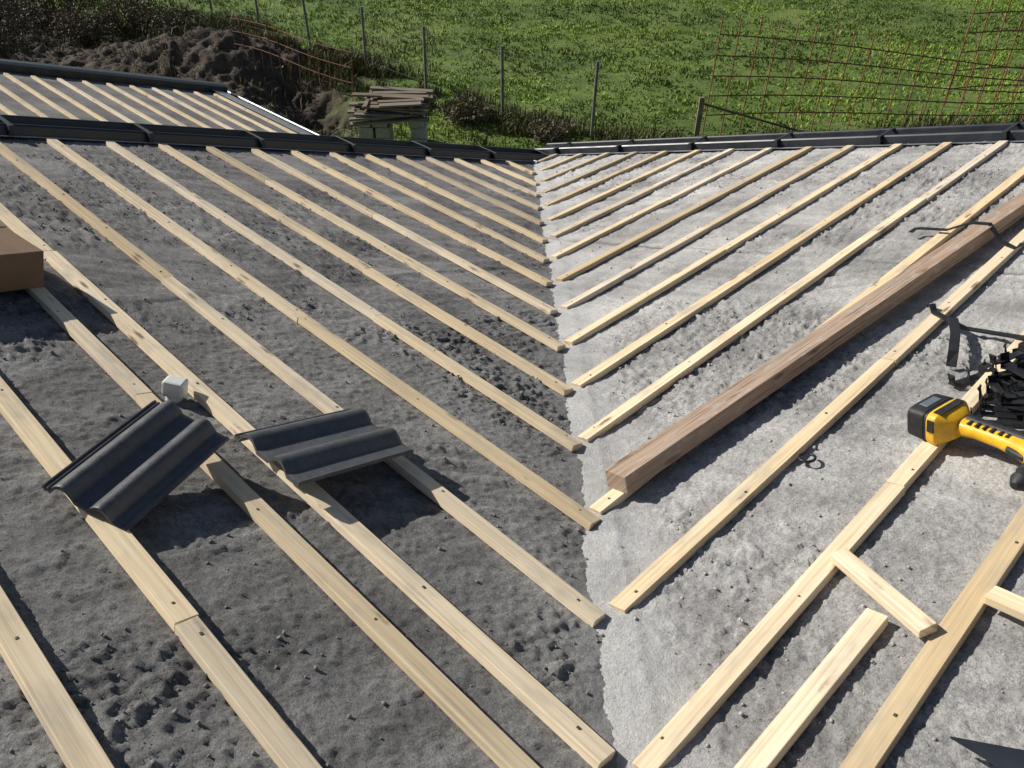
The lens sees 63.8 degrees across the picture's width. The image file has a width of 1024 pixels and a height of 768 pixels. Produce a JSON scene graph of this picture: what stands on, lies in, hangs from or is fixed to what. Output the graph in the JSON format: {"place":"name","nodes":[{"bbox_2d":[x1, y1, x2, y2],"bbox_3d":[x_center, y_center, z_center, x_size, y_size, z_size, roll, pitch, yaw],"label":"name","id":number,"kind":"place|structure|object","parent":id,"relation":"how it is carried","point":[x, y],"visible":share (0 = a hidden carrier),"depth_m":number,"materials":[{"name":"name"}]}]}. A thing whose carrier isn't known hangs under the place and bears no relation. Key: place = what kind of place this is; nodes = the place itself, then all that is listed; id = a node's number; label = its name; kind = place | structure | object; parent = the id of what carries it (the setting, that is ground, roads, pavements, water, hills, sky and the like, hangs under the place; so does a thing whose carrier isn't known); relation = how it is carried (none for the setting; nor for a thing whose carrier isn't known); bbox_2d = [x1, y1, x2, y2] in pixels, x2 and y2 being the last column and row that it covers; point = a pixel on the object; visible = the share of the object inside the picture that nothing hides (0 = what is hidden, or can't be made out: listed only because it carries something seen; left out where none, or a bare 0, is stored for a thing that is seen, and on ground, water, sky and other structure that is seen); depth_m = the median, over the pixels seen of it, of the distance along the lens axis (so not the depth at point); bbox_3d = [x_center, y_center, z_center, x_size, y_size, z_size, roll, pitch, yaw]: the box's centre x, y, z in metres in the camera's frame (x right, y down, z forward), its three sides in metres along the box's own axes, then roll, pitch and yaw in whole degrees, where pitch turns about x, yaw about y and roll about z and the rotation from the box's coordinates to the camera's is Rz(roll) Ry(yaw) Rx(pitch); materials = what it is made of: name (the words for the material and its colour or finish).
{"place":"outdoors","nodes":[
{"label":"outdoors","id":0,"kind":"place"},
{"bbox_2d":[0,71,299,133],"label":"annex deck","id":1,"kind":"structure","parent":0,"point":[15,106],"depth_m":10.92,"materials":[{"name":"grey concrete"}]},
{"bbox_2d":[0,59,227,92],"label":"annex verge","id":2,"kind":"structure","parent":1,"relation":"attached to","point":[36,68],"depth_m":11.85,"materials":[{"name":"black metal"}]},
{"bbox_2d":[0,73,297,133],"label":"annex battens","id":3,"kind":"object","parent":1,"relation":"on","point":[59,108],"visible":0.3,"depth_m":10.94,"materials":[{"name":"beige wood"}]},
{"bbox_2d":[213,90,311,134],"bbox_3d":[-2.247,-3.133,11.179,6.900,0.072,0.190,32,48,33],"label":"annex eave flashing","id":4,"kind":"object","parent":1,"relation":"attached to","point":[268,115],"visible":0.36,"depth_m":12.33,"materials":[{"name":"grey metal"}]},
{"bbox_2d":[227,92,314,134],"bbox_3d":[-2.234,-3.160,11.355,7.100,0.184,0.281,32,48,33],"label":"annex gutter","id":5,"kind":"object","parent":1,"relation":"attached to","point":[271,114],"visible":0.03,"depth_m":12.68,"materials":[{"name":"grey metal"}]},
{"bbox_2d":[228,91,318,134],"bbox_3d":[-2.132,-3.198,11.456,7.100,0.026,0.026,32,48,33],"label":"annex gutter bead","id":6,"kind":"object","parent":5,"relation":"attached to","point":[274,113],"visible":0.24,"depth_m":12.62,"materials":[{"name":"white metal"}]},
{"bbox_2d":[0,137,617,767],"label":"roof deck","id":7,"kind":"structure","parent":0,"point":[80,405],"depth_m":2.53,"materials":[{"name":"grey concrete"}]},
{"bbox_2d":[0,224,43,291],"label":"cardboard box","id":8,"kind":"object","parent":7,"relation":"on","point":[21,263],"visible":1,"depth_m":3.15,"materials":[{"name":"brown cardboard"}]},
{"bbox_2d":[161,375,188,402],"bbox_3d":[-1.138,0.023,2.781,0.080,0.106,0.077,1,38,0],"label":"vent pipe","id":9,"kind":"object","parent":7,"relation":"on","point":[175,389],"visible":0.84,"depth_m":2.75,"materials":[{"name":"white plastic"}]},
{"bbox_2d":[0,114,547,161],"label":"edge trim","id":10,"kind":"structure","parent":7,"relation":"attached to","point":[32,126],"depth_m":6.17,"materials":[{"name":"black metal"}]},
{"bbox_2d":[0,135,532,161],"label":"edge strip","id":11,"kind":"object","parent":10,"relation":"attached to","point":[242,147],"visible":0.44,"depth_m":6.04,"materials":[{"name":"metal"}]},
{"bbox_2d":[0,115,549,158],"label":"edge brackets","id":12,"kind":"object","parent":10,"relation":"attached to","point":[11,131],"visible":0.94,"depth_m":6.23,"materials":[{"name":"black metal"}]},
{"bbox_2d":[539,145,553,153],"bbox_3d":[0.435,-2.493,8.944,0.240,0.110,0.281,-31,48,-34],"label":"corner cap","id":13,"kind":"object","parent":10,"relation":"attached to","point":[547,146],"visible":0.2,"depth_m":8.98,"materials":[{"name":"grey metal"}]},
{"bbox_2d":[0,142,613,767],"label":"roof crumbs","id":14,"kind":"object","parent":7,"relation":"on","point":[198,722],"visible":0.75,"depth_m":3.46,"materials":[{"name":"grey gravel"}]},
{"bbox_2d":[0,139,614,767],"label":"roof battens","id":15,"kind":"object","parent":7,"relation":"on","point":[64,725],"visible":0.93,"depth_m":2.67,"materials":[{"name":"beige wood"}]},
{"bbox_2d":[42,400,228,530],"bbox_3d":[-1.031,0.209,2.284,0.259,0.123,0.425,14,40,16],"label":"roof tile","id":16,"kind":"object","parent":15,"relation":"on","point":[131,472],"visible":1,"depth_m":2.25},
{"bbox_2d":[234,408,413,485],"bbox_3d":[-0.586,0.183,2.600,0.335,0.208,0.439,31,47,33],"label":"roof tile","id":17,"kind":"object","parent":15,"relation":"on","point":[309,449],"visible":1,"depth_m":2.55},
{"bbox_2d":[0,0,1023,148],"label":"ground","id":18,"kind":"structure","parent":0,"point":[323,108],"depth_m":18.51,"materials":[{"name":"green plant"}]},
{"bbox_2d":[0,11,28,54],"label":"dry shrub","id":19,"kind":"object","parent":18,"relation":"on","point":[4,38],"visible":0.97,"depth_m":17.90,"materials":[{"name":"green plant"}]},
{"bbox_2d":[0,0,37,24],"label":"dry shrub","id":20,"kind":"object","parent":18,"relation":"on","point":[13,6],"visible":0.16,"depth_m":20.80,"materials":[{"name":"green plant"}]},
{"bbox_2d":[0,0,38,42],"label":"dry shrub","id":21,"kind":"object","parent":18,"relation":"on","point":[15,13],"visible":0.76,"depth_m":19.05,"materials":[{"name":"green plant"}]},
{"bbox_2d":[0,0,105,31],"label":"dry shrub","id":22,"kind":"object","parent":18,"relation":"on","point":[45,4],"visible":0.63,"depth_m":20.03,"materials":[{"name":"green plant"}]},
{"bbox_2d":[43,0,119,47],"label":"dry shrub","id":23,"kind":"object","parent":18,"relation":"on","point":[91,24],"visible":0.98,"depth_m":18.80,"materials":[{"name":"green plant"}]},
{"bbox_2d":[80,0,178,38],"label":"dry shrub","id":24,"kind":"object","parent":18,"relation":"on","point":[134,18],"visible":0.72,"depth_m":19.86,"materials":[{"name":"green plant"}]},
{"bbox_2d":[137,0,204,36],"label":"dry shrub","id":25,"kind":"object","parent":18,"relation":"on","point":[161,21],"visible":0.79,"depth_m":19.49,"materials":[{"name":"brown plant"}]},
{"bbox_2d":[230,13,352,100],"bbox_3d":[-4.341,-6.429,15.962,3.962,1.185,0.208,29,46,31],"label":"rebar panel","id":26,"kind":"object","parent":18,"relation":"on","point":[250,34],"visible":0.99,"depth_m":15.81,"materials":[{"name":"brown metal"}]},
{"bbox_2d":[168,0,599,139],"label":"wire fence","id":27,"kind":"object","parent":18,"relation":"on","point":[502,65],"visible":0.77,"depth_m":16.79,"materials":[{"name":"metal"}]},
{"bbox_2d":[347,86,435,141],"bbox_3d":[-2.145,-4.757,14.805,1.535,0.913,1.221,1,38,0],"label":"timber stack","id":28,"kind":"object","parent":18,"relation":"on","point":[377,114],"visible":0.97,"depth_m":14.50,"materials":[{"name":"wood"},{"name":"concrete"}]},
{"bbox_2d":[431,85,500,128],"bbox_3d":[-0.904,-5.221,15.887,1.370,0.937,1.338,1,38,0],"label":"dry shrub","id":29,"kind":"object","parent":18,"relation":"on","point":[464,116],"visible":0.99,"depth_m":15.75,"materials":[{"name":"brown plant"}]},
{"bbox_2d":[0,0,1023,146],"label":"weeds","id":30,"kind":"object","parent":18,"relation":"on","point":[359,66],"visible":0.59,"depth_m":17.66,"materials":[{"name":"green plant"}]},
{"bbox_2d":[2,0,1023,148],"bbox_3d":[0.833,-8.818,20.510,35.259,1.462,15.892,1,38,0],"label":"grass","id":31,"kind":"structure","parent":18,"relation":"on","point":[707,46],"depth_m":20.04,"materials":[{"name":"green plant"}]},
{"bbox_2d":[523,111,576,145],"bbox_3d":[0.700,-4.659,15.182,1.005,0.720,1.071,1,38,0],"label":"dry shrub","id":32,"kind":"object","parent":18,"relation":"on","point":[545,133],"visible":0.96,"depth_m":15.08,"materials":[{"name":"brown plant"}]},
{"bbox_2d":[694,97,803,136],"bbox_3d":[4.531,-5.013,15.508,2.168,0.850,0.130,-2,38,-4],"label":"wooden stake","id":33,"kind":"object","parent":18,"relation":"on","point":[701,103],"visible":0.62,"depth_m":15.43,"materials":[{"name":"brown wood"}]},
{"bbox_2d":[702,14,1023,134],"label":"rebar panel","id":34,"kind":"object","parent":18,"relation":"on","point":[865,65],"visible":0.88,"depth_m":15.51,"materials":[{"name":"brown metal"}]},
{"bbox_2d":[944,0,1023,106],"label":"rebar panel","id":35,"kind":"object","parent":18,"relation":"on","point":[994,49],"visible":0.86,"depth_m":16.71,"materials":[{"name":"brown metal"}]},
{"bbox_2d":[946,318,960,366],"bbox_3d":[1.716,-0.175,3.202,0.057,0.093,0.363,18,41,20],"label":"roof hook","id":36,"kind":"object","parent":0,"point":[954,343],"visible":1,"depth_m":3.12,"materials":[{"name":"black metal"}]},
{"bbox_3d":[3.628,0.558,2.901,6.566,3.234,13.128,1,38,0],"label":"slab","id":37,"kind":"object","parent":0,"visible":0},
{"bbox_2d":[533,141,1023,767],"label":"roof deck","id":38,"kind":"structure","parent":37,"relation":"on","point":[651,687],"depth_m":2.78,"materials":[{"name":"grey concrete"}]},
{"bbox_2d":[535,122,1023,154],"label":"edge trim","id":39,"kind":"structure","parent":38,"relation":"attached to","point":[954,133],"depth_m":6.71,"materials":[{"name":"black metal"}]},
{"bbox_2d":[553,122,1019,153],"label":"edge brackets","id":40,"kind":"object","parent":39,"relation":"attached to","point":[1004,136],"visible":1,"depth_m":6.83,"materials":[{"name":"metal"}]},
{"bbox_2d":[550,140,1023,154],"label":"edge strip","id":41,"kind":"object","parent":39,"relation":"attached to","point":[813,147],"depth_m":6.53,"materials":[{"name":"metal"}]},
{"bbox_2d":[538,140,1023,767],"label":"roof battens","id":42,"kind":"object","parent":38,"relation":"on","point":[878,740],"visible":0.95,"depth_m":3.16,"materials":[{"name":"beige wood"}]},
{"bbox_2d":[926,303,1023,338],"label":"roof hook","id":43,"kind":"object","parent":42,"relation":"on","point":[935,312],"visible":0.96,"depth_m":3.26,"materials":[{"name":"black metal"}]},
{"bbox_2d":[546,147,1023,765],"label":"roof crumbs","id":44,"kind":"object","parent":38,"relation":"on","point":[740,713],"visible":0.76,"depth_m":3.60,"materials":[{"name":"grey gravel"}]},
{"bbox_2d":[797,453,816,462],"bbox_3d":[0.987,0.246,2.748,0.061,0.024,0.058,1,38,0],"label":"ring hook","id":45,"kind":"object","parent":38,"relation":"on","point":[814,459],"visible":1,"depth_m":2.73,"materials":[{"name":"black metal"}]},
{"bbox_2d":[734,608,887,767],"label":"wooden batten","id":46,"kind":"object","parent":38,"relation":"on","point":[771,746],"visible":1,"depth_m":1.89,"materials":[{"name":"brown wood"}]},
{"bbox_2d":[605,191,1023,493],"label":"wooden beam","id":47,"kind":"structure","parent":38,"relation":"on","point":[645,462],"depth_m":3.25,"materials":[{"name":"brown wood"}]},
{"bbox_2d":[909,221,1023,248],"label":"roof hook","id":48,"kind":"object","parent":47,"relation":"on","point":[998,236],"visible":1,"depth_m":4.08,"materials":[{"name":"black metal"}]},
{"bbox_2d":[830,548,936,637],"bbox_3d":[0.945,0.529,2.113,0.054,0.124,0.335,-10,40,-14],"label":"wooden batten","id":49,"kind":"object","parent":38,"relation":"on","point":[903,609],"visible":1,"depth_m":2.08,"materials":[{"name":"brown wood"}]},
{"bbox_2d":[907,394,1023,490],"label":"cordless drill","id":50,"kind":"object","parent":38,"relation":"on","point":[936,419],"visible":1,"depth_m":2.59,"materials":[{"name":"plastic"}]},
{"bbox_2d":[947,341,1023,425],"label":"metal brackets","id":51,"kind":"object","parent":38,"relation":"on","point":[1006,390],"visible":0.94,"depth_m":2.79,"materials":[{"name":"black metal"}]},
{"bbox_2d":[950,736,1023,767],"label":"metal flashing","id":52,"kind":"object","parent":38,"relation":"on","point":[999,756],"visible":1,"depth_m":1.64,"materials":[{"name":"grey metal"}]},
{"bbox_2d":[984,586,1023,620],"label":"wooden batten","id":53,"kind":"object","parent":38,"relation":"on","point":[1004,601],"visible":1,"depth_m":1.98,"materials":[{"name":"brown wood"}]}
]}

